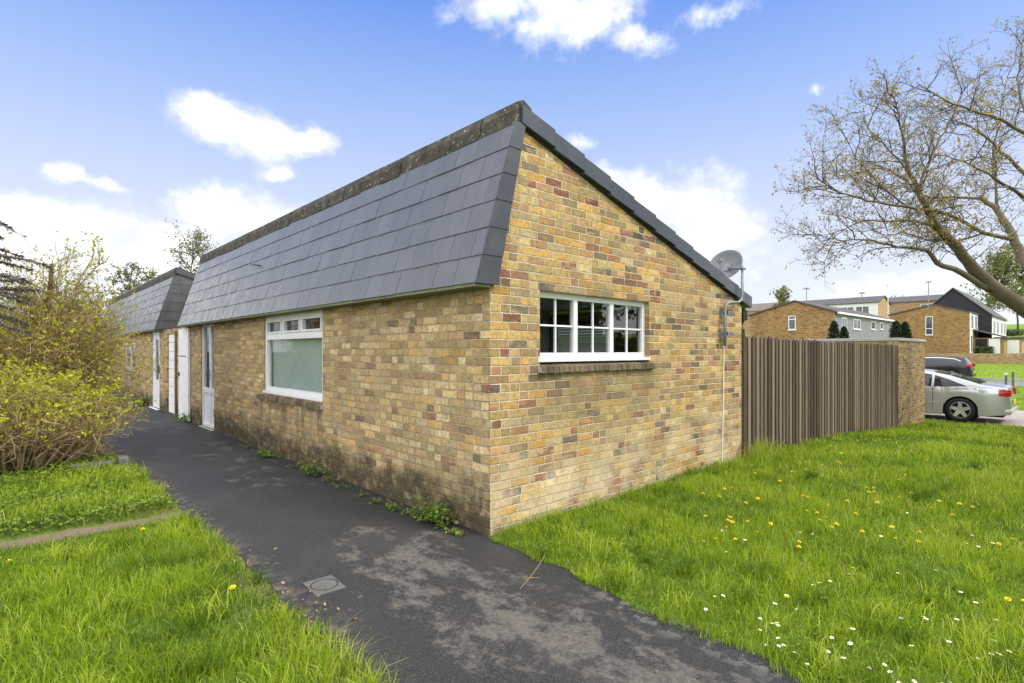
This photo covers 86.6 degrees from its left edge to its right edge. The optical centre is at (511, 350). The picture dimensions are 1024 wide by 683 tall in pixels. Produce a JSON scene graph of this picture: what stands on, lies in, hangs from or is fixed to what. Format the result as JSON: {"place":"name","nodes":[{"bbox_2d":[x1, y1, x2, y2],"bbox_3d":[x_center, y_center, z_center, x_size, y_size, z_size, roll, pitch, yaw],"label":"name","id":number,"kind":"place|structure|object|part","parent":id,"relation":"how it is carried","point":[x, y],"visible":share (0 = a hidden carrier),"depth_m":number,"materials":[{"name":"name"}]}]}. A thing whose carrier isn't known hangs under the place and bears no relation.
{"place":"outdoors","nodes":[
{"label":"outdoors","id":0,"kind":"place"},
{"bbox_2d":[0,453,452,682],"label":"lawn grass","id":1,"kind":"structure","parent":0,"point":[174,585],"depth_m":3.13,"materials":[{"name":"green plant"}]},
{"bbox_2d":[65,389,801,682],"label":"path","id":2,"kind":"structure","parent":0,"point":[439,604],"depth_m":3.51,"materials":[{"name":"grey asphalt"}]},
{"bbox_2d":[136,394,148,404],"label":"weed","id":3,"kind":"object","parent":2,"relation":"on","point":[144,401],"visible":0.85,"depth_m":15.24,"materials":[{"name":"green plant"}]},
{"bbox_2d":[172,413,193,420],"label":"weed","id":4,"kind":"object","parent":2,"relation":"on","point":[184,417],"visible":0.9,"depth_m":11.72,"materials":[{"name":"green plant"}]},
{"bbox_2d":[256,447,278,457],"bbox_3d":[-3.583,1.446,7.824,0.300,0.176,0.569,0,0,-43],"label":"weed","id":5,"kind":"object","parent":2,"relation":"on","point":[267,453],"visible":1,"depth_m":7.75,"materials":[{"name":"green plant"}]},
{"bbox_2d":[297,458,331,475],"bbox_3d":[-2.379,1.437,6.581,0.327,0.191,0.569,0,0,-43],"label":"weed","id":6,"kind":"object","parent":2,"relation":"on","point":[311,470],"visible":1,"depth_m":6.62,"materials":[{"name":"green plant"}]},
{"bbox_2d":[303,575,345,596],"bbox_3d":[-1.220,1.528,3.529,0.196,0.028,0.244,0,0,-40],"label":"drain cover","id":7,"kind":"object","parent":2,"relation":"on","point":[324,585],"visible":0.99,"depth_m":3.51,"materials":[{"name":"black"}]},
{"bbox_2d":[321,474,338,481],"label":"weed","id":8,"kind":"object","parent":2,"relation":"on","point":[328,479],"visible":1,"depth_m":6.33,"materials":[{"name":"green plant"}]},
{"bbox_2d":[332,482,349,488],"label":"weed","id":9,"kind":"object","parent":2,"relation":"on","point":[339,486],"visible":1,"depth_m":6.06,"materials":[{"name":"green plant"}]},
{"bbox_2d":[363,493,381,503],"bbox_3d":[-1.430,1.500,5.484,0.185,0.066,0.317,0,0,-43],"label":"weed","id":10,"kind":"object","parent":2,"relation":"on","point":[377,500],"visible":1,"depth_m":5.46,"materials":[{"name":"green plant"}]},
{"bbox_2d":[382,498,402,511],"bbox_3d":[-1.158,1.491,5.250,0.180,0.090,0.279,0,0,-43],"label":"weed","id":11,"kind":"object","parent":2,"relation":"on","point":[390,506],"visible":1,"depth_m":5.23,"materials":[{"name":"green plant"}]},
{"bbox_2d":[401,508,422,517],"bbox_3d":[-0.928,1.494,5.032,0.132,0.079,0.350,0,0,-43],"label":"weed","id":12,"kind":"object","parent":2,"relation":"on","point":[409,512],"visible":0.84,"depth_m":5.02,"materials":[{"name":"green plant"}]},
{"bbox_2d":[409,496,464,525],"bbox_3d":[-0.692,1.435,4.828,0.319,0.200,0.663,0,0,-43],"label":"weed","id":13,"kind":"object","parent":2,"relation":"on","point":[432,514],"visible":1,"depth_m":4.79,"materials":[{"name":"green plant"}]},
{"bbox_2d":[433,520,448,529],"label":"weed","id":14,"kind":"object","parent":2,"relation":"on","point":[440,525],"visible":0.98,"depth_m":4.69,"materials":[{"name":"green plant"}]},
{"bbox_2d":[444,527,467,536],"bbox_3d":[-0.473,1.504,4.530,0.149,0.065,0.226,0,0,-43],"label":"weed","id":15,"kind":"object","parent":2,"relation":"on","point":[453,530],"visible":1,"depth_m":4.51,"materials":[{"name":"green plant"}]},
{"bbox_2d":[520,553,545,588],"bbox_3d":[0.181,1.478,3.655,0.079,0.079,0.468,0,0,24],"label":"stick","id":16,"kind":"object","parent":2,"relation":"on","point":[533,572],"visible":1,"depth_m":3.60,"materials":[{"name":"brown wood"}]},
{"bbox_2d":[0,324,1023,682],"bbox_3d":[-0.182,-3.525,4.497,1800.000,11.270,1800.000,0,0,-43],"label":"ground","id":17,"kind":"structure","parent":0,"point":[68,530],"depth_m":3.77,"materials":[{"name":"green plant"}]},
{"bbox_2d":[0,282,28,364],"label":"garden tree","id":18,"kind":"object","parent":17,"relation":"on","point":[12,310],"visible":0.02,"depth_m":21.80,"materials":[{"name":"grey plant"}]},
{"bbox_2d":[0,221,52,335],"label":"drooping conifer","id":19,"kind":"object","parent":17,"relation":"on","point":[18,280],"visible":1,"depth_m":7.52,"materials":[{"name":"plant"}]},
{"bbox_2d":[0,231,120,450],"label":"pruned tree","id":20,"kind":"object","parent":17,"relation":"on","point":[51,282],"visible":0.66,"depth_m":8.35,"materials":[{"name":"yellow plant"}]},
{"bbox_2d":[26,283,105,323],"bbox_3d":[-21.558,-0.811,25.967,3.196,5.116,3.038,0,0,4],"label":"garden tree","id":21,"kind":"object","parent":17,"relation":"on","point":[65,299],"visible":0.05,"depth_m":26.47,"materials":[{"name":"grey plant"}]},
{"bbox_2d":[0,353,155,473],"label":"leafy shrub","id":22,"kind":"object","parent":17,"relation":"on","point":[41,418],"visible":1,"depth_m":6.94,"materials":[{"name":"yellow plant"}]},
{"bbox_2d":[0,230,168,448],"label":"twiggy shrub","id":23,"kind":"object","parent":17,"relation":"on","point":[72,344],"visible":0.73,"depth_m":8.39,"materials":[{"name":"yellow plant"}]},
{"bbox_2d":[55,276,113,346],"bbox_3d":[-23.010,-1.221,29.695,3.477,5.924,2.492,0,0,-7],"label":"garden tree","id":24,"kind":"object","parent":17,"relation":"on","point":[76,281],"visible":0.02,"depth_m":29.71,"materials":[{"name":"grey plant"}]},
{"bbox_2d":[0,450,178,535],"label":"ground cover","id":25,"kind":"object","parent":17,"relation":"on","point":[46,519],"visible":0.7,"depth_m":5.52,"materials":[{"name":"green plant"}]},
{"bbox_2d":[70,455,128,472],"bbox_3d":[-5.251,1.465,6.921,0.590,0.190,0.260,0,0,-43],"label":"edging stone","id":26,"kind":"object","parent":17,"relation":"on","point":[122,459],"visible":0.45,"depth_m":6.97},
{"bbox_2d":[101,261,146,310],"bbox_3d":[-26.727,-2.260,37.913,2.648,8.009,2.972,0,0,15],"label":"birch tree","id":27,"kind":"object","parent":17,"relation":"on","point":[127,277],"visible":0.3,"depth_m":37.53,"materials":[{"name":"green plant"}]},
{"bbox_2d":[125,265,159,286],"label":"birch tree","id":28,"kind":"object","parent":17,"relation":"on","point":[150,276],"visible":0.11,"depth_m":41.25,"materials":[{"name":"green plant"}]},
{"bbox_2d":[100,267,195,410],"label":"brick house","id":29,"kind":"structure","parent":17,"relation":"on","point":[159,301],"depth_m":14.94,"materials":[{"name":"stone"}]},
{"bbox_2d":[123,343,134,370],"bbox_3d":[-12.336,0.185,17.569,0.130,0.890,2.160,0,0,-43],"label":"window","id":30,"kind":"structure","parent":29,"relation":"in","point":[131,351],"depth_m":17.55,"materials":[{"name":"white plastic"}]},
{"bbox_2d":[150,332,159,409],"bbox_3d":[-9.531,0.545,14.539,0.180,2.110,1.100,0,0,-43],"label":"door","id":31,"kind":"structure","parent":29,"relation":"in","point":[155,334],"depth_m":14.72,"materials":[{"name":"white plastic"}]},
{"bbox_2d":[163,327,189,420],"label":"linking wall","id":32,"kind":"structure","parent":17,"relation":"on","point":[176,382],"depth_m":12.56,"materials":[{"name":"brick"}]},
{"bbox_2d":[169,334,173,412],"bbox_3d":[-8.171,0.546,13.126,0.030,1.927,0.980,0,0,-43],"label":"panelled door","id":33,"kind":"structure","parent":32,"relation":"in","point":[171,336],"depth_m":13.26,"materials":[{"name":"white paint"}]},
{"bbox_2d":[178,328,189,420],"bbox_3d":[-7.283,0.515,12.068,0.046,2.010,0.900,0,0,-43],"label":"store door","id":34,"kind":"structure","parent":32,"relation":"in","point":[183,334],"depth_m":11.96,"materials":[{"name":"white paint"}]},
{"bbox_2d":[163,218,219,272],"bbox_3d":[-20.833,-3.389,34.920,3.987,10.288,4.080,0,0,-43],"label":"birch tree","id":35,"kind":"object","parent":17,"relation":"on","point":[196,249],"visible":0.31,"depth_m":35.02,"materials":[{"name":"green plant"}]},
{"bbox_2d":[147,468,356,648],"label":"leaf litter","id":36,"kind":"object","parent":17,"relation":"on","point":[301,606],"visible":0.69,"depth_m":3.41,"materials":[{"name":"plant"}]},
{"bbox_2d":[177,100,751,535],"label":"brick house","id":37,"kind":"structure","parent":17,"relation":"on","point":[393,330],"depth_m":5.69,"materials":[{"name":"brick"}]},
{"bbox_2d":[198,324,213,430],"bbox_3d":[-6.037,0.530,10.813,0.150,2.180,0.985,0,0,-43],"label":"door","id":38,"kind":"structure","parent":37,"relation":"in","point":[207,392],"depth_m":10.93,"materials":[{"name":"white plastic"}]},
{"bbox_2d":[256,310,322,409],"bbox_3d":[-3.169,0.095,7.757,0.174,1.310,2.383,0,0,-43],"label":"window","id":39,"kind":"structure","parent":37,"relation":"in","point":[297,354],"depth_m":7.69,"materials":[{"name":"white plastic"}]},
{"bbox_2d":[538,291,655,373],"bbox_3d":[0.887,-0.173,5.539,1.856,0.754,0.164,0,0,-43],"label":"window","id":40,"kind":"structure","parent":37,"relation":"in","point":[554,362],"depth_m":5.51,"materials":[{"name":"white plastic"}]},
{"bbox_2d":[710,250,745,345],"bbox_3d":[3.072,-0.784,7.652,0.444,1.436,1.001,0,0,10],"label":"satellite dish","id":41,"kind":"object","parent":37,"relation":"attached to","point":[728,263],"visible":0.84,"depth_m":7.86,"materials":[{"name":"metal"}]},
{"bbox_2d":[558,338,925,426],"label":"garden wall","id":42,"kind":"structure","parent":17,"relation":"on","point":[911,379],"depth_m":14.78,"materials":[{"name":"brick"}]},
{"bbox_2d":[493,513,1023,682],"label":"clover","id":43,"kind":"object","parent":17,"relation":"on","point":[842,647],"visible":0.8,"depth_m":3.09,"materials":[{"name":"green plant"}]},
{"bbox_2d":[742,302,778,333],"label":"terrace row","id":44,"kind":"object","parent":17,"relation":"on","point":[754,309],"depth_m":136.02,"materials":[{"name":"brown brick"}]},
{"bbox_2d":[740,434,784,460],"bbox_3d":[3.619,1.352,7.883,1.431,0.322,0.547,0,0,-43],"label":"grass tuft","id":45,"kind":"object","parent":17,"relation":"on","point":[759,447],"visible":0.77,"depth_m":7.75,"materials":[{"name":"green plant"}]},
{"bbox_2d":[768,285,791,306],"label":"garden tree","id":46,"kind":"object","parent":17,"relation":"on","point":[782,298],"visible":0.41,"depth_m":104.30,"materials":[{"name":"green plant"}]},
{"bbox_2d":[742,334,897,458],"bbox_3d":[6.529,0.950,10.843,9.052,2.380,0.190,0,0,-43],"label":"wooden fence","id":47,"kind":"object","parent":17,"relation":"on","point":[793,390],"visible":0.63,"depth_m":9.67,"materials":[{"name":"brown wood"}]},
{"bbox_2d":[748,300,895,338],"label":"terrace house","id":48,"kind":"structure","parent":17,"relation":"on","point":[794,319],"depth_m":47.95,"materials":[{"name":"brown brick"}]},
{"bbox_2d":[787,316,795,330],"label":"window","id":49,"kind":"structure","parent":48,"relation":"in","point":[791,319],"depth_m":47.42,"materials":[{"name":"white plastic"}]},
{"bbox_2d":[841,317,846,327],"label":"window","id":50,"kind":"structure","parent":48,"relation":"in","point":[843,320],"depth_m":46.43,"materials":[{"name":"white plastic"}]},
{"bbox_2d":[853,319,860,329],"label":"window","id":51,"kind":"structure","parent":48,"relation":"in","point":[856,322],"depth_m":48.96,"materials":[{"name":"white plastic"}]},
{"bbox_2d":[871,321,875,329],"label":"window","id":52,"kind":"structure","parent":48,"relation":"in","point":[873,324],"depth_m":52.74,"materials":[{"name":"white plastic"}]},
{"bbox_2d":[826,320,840,338],"bbox_3d":[18.951,0.193,32.014,1.341,4.035,1.364,0,0,-43],"label":"conifer","id":53,"kind":"object","parent":17,"relation":"on","point":[834,331],"visible":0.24,"depth_m":31.84,"materials":[{"name":"green plant"}]},
{"bbox_2d":[786,296,891,317],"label":"terrace row","id":54,"kind":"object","parent":17,"relation":"on","point":[877,305],"visible":0.14,"depth_m":89.54,"materials":[{"name":"white paint"}]},
{"bbox_2d":[856,306,868,312],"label":"window","id":55,"kind":"structure","parent":54,"relation":"in","point":[865,309],"depth_m":88.27,"materials":[{"name":"white plastic"}]},
{"bbox_2d":[839,326,848,338],"bbox_3d":[20.175,0.338,32.998,1.249,3.745,1.280,0,0,-43],"label":"conifer","id":56,"kind":"object","parent":17,"relation":"on","point":[844,332],"visible":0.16,"depth_m":32.87,"materials":[{"name":"green plant"}]},
{"bbox_2d":[887,321,903,337],"bbox_3d":[24.032,0.129,34.008,1.577,4.161,1.534,0,0,-43],"label":"conifer","id":57,"kind":"object","parent":17,"relation":"on","point":[895,331],"visible":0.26,"depth_m":33.84,"materials":[{"name":"green plant"}]},
{"bbox_2d":[771,13,1023,317],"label":"bare tree","id":58,"kind":"object","parent":17,"relation":"on","point":[978,276],"visible":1,"depth_m":12.01,"materials":[{"name":"brown plant"}]},
{"bbox_2d":[899,321,913,338],"bbox_3d":[24.586,0.162,34.007,1.564,4.096,1.550,0,0,-43],"label":"conifer","id":59,"kind":"object","parent":17,"relation":"on","point":[906,330],"visible":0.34,"depth_m":33.79,"materials":[{"name":"green plant"}]},
{"bbox_2d":[888,294,943,313],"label":"terrace row","id":60,"kind":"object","parent":17,"relation":"on","point":[899,304],"visible":0.22,"depth_m":94.40,"materials":[{"name":"brown brick"}]},
{"bbox_2d":[926,281,931,309],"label":"tv aerial","id":61,"kind":"object","parent":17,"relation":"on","point":[928,293],"visible":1,"depth_m":61.13,"materials":[{"name":"metal"}]},
{"bbox_2d":[888,304,1010,352],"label":"terrace house","id":62,"kind":"structure","parent":17,"relation":"on","point":[941,328],"depth_m":61.62,"materials":[{"name":"brown brick"}]},
{"bbox_2d":[925,316,932,335],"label":"window","id":63,"kind":"structure","parent":62,"relation":"in","point":[928,319],"depth_m":62.55,"materials":[{"name":"white plastic"}]},
{"bbox_2d":[971,335,972,352],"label":"window","id":64,"kind":"structure","parent":62,"relation":"in","point":[971,335],"depth_m":60.82,"materials":[{"name":"white plastic"}]},
{"bbox_2d":[971,315,973,329],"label":"window","id":65,"kind":"structure","parent":62,"relation":"in","point":[972,316],"depth_m":61.14,"materials":[{"name":"white plastic"}]},
{"bbox_2d":[989,339,999,352],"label":"porch door","id":66,"kind":"structure","parent":62,"relation":"in","point":[995,343],"depth_m":60.28,"materials":[{"name":"white paint"}]},
{"bbox_2d":[925,353,1023,363],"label":"retaining wall","id":67,"kind":"structure","parent":17,"relation":"on","point":[1003,358],"depth_m":57.83,"materials":[{"name":"brown brick"}]},
{"bbox_2d":[933,288,1023,353],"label":"terrace house","id":68,"kind":"structure","parent":17,"relation":"on","point":[990,320],"depth_m":65.03,"materials":[{"name":"tile"}]},
{"bbox_2d":[993,320,995,333],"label":"window","id":69,"kind":"structure","parent":68,"relation":"in","point":[994,322],"depth_m":64.72,"materials":[{"name":"white plastic"}]},
{"bbox_2d":[1007,340,1018,353],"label":"garage door","id":70,"kind":"structure","parent":68,"relation":"in","point":[1012,345],"depth_m":63.56,"materials":[{"name":"white paint"}]},
{"bbox_2d":[974,346,996,352],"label":"hedge","id":71,"kind":"object","parent":17,"relation":"on","point":[985,349],"visible":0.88,"depth_m":60.52,"materials":[{"name":"green plant"}]},
{"bbox_2d":[959,248,1018,309],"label":"spring tree","id":72,"kind":"object","parent":17,"relation":"on","point":[980,256],"visible":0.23,"depth_m":109.67,"materials":[{"name":"green plant"}]},
{"bbox_2d":[973,377,1023,380],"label":"kerb","id":73,"kind":"structure","parent":17,"relation":"on","point":[1008,379],"depth_m":37.58,"materials":[{"name":"concrete"}]},
{"bbox_2d":[974,363,1023,409],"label":"verge grass","id":74,"kind":"structure","parent":17,"relation":"on","point":[1018,391],"depth_m":44.71,"materials":[{"name":"green plant"}]},
{"bbox_2d":[977,244,1023,329],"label":"spring tree","id":75,"kind":"object","parent":17,"relation":"on","point":[1006,264],"visible":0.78,"depth_m":94.89,"materials":[{"name":"green plant"}]},
{"bbox_2d":[1004,372,1013,386],"bbox_3d":[23.798,1.600,25.982,0.112,1.220,0.350,0,0,-43],"label":"marker post","id":76,"kind":"object","parent":17,"relation":"on","point":[1005,373],"visible":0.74,"depth_m":25.94,"materials":[{"name":"grey"}]},
{"bbox_2d":[1006,329,1023,335],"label":"hedge","id":77,"kind":"object","parent":17,"relation":"on","point":[1014,332],"visible":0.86,"depth_m":87.03,"materials":[{"name":"green plant"}]},
{"bbox_2d":[0,0,1023,346],"label":"sky","id":78,"kind":"structure","parent":0,"point":[119,119],"materials":[{"name":"blue"}]},
{"bbox_2d":[925,410,1023,426],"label":"driveway","id":79,"kind":"structure","parent":0,"point":[1016,417],"depth_m":16.57,"materials":[{"name":"grey concrete"}]},
{"bbox_2d":[925,369,1017,421],"bbox_3d":[12.919,1.345,17.583,1.900,1.582,4.961,0,0,-43],"label":"silver car","id":80,"kind":"object","parent":79,"relation":"on","point":[953,396],"visible":0.48,"depth_m":15.96,"materials":[{"name":"grey paint"}]},
{"bbox_3d":[12.474,0.858,16.864,0.241,0.440,0.912,0,0,-43],"label":"side window","id":81,"kind":"part","parent":80,"relation":"part of","materials":[{"name":"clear glass"}]},
{"bbox_3d":[13.075,0.895,16.185,0.184,0.344,0.774,0,0,-43],"label":"side window","id":82,"kind":"part","parent":80,"relation":"part of","materials":[{"name":"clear glass"}]},
{"bbox_3d":[13.768,0.778,16.664,1.419,0.322,1.102,0,0,-43],"label":"rear window","id":83,"kind":"part","parent":80,"relation":"part of","materials":[{"name":"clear glass"}]},
{"bbox_2d":[987,381,1023,385],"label":"road","id":84,"kind":"structure","parent":0,"point":[1010,383],"depth_m":35.98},
{"bbox_2d":[925,356,975,376],"bbox_3d":[30.620,1.257,39.839,1.935,1.767,5.065,0,0,-43],"label":"dark car","id":85,"kind":"object","parent":84,"relation":"on","point":[962,365],"visible":0.45,"depth_m":38.29,"materials":[{"name":"black paint"}]},
{"bbox_3d":[30.360,0.725,38.969,0.307,0.464,0.886,0,0,-43],"label":"side window","id":86,"kind":"part","parent":85,"relation":"part of","materials":[{"name":"black glass"}]},
{"bbox_3d":[31.012,0.730,38.262,0.285,0.432,0.907,0,0,-43],"label":"side window","id":87,"kind":"part","parent":85,"relation":"part of","materials":[{"name":"black glass"}]}
]}

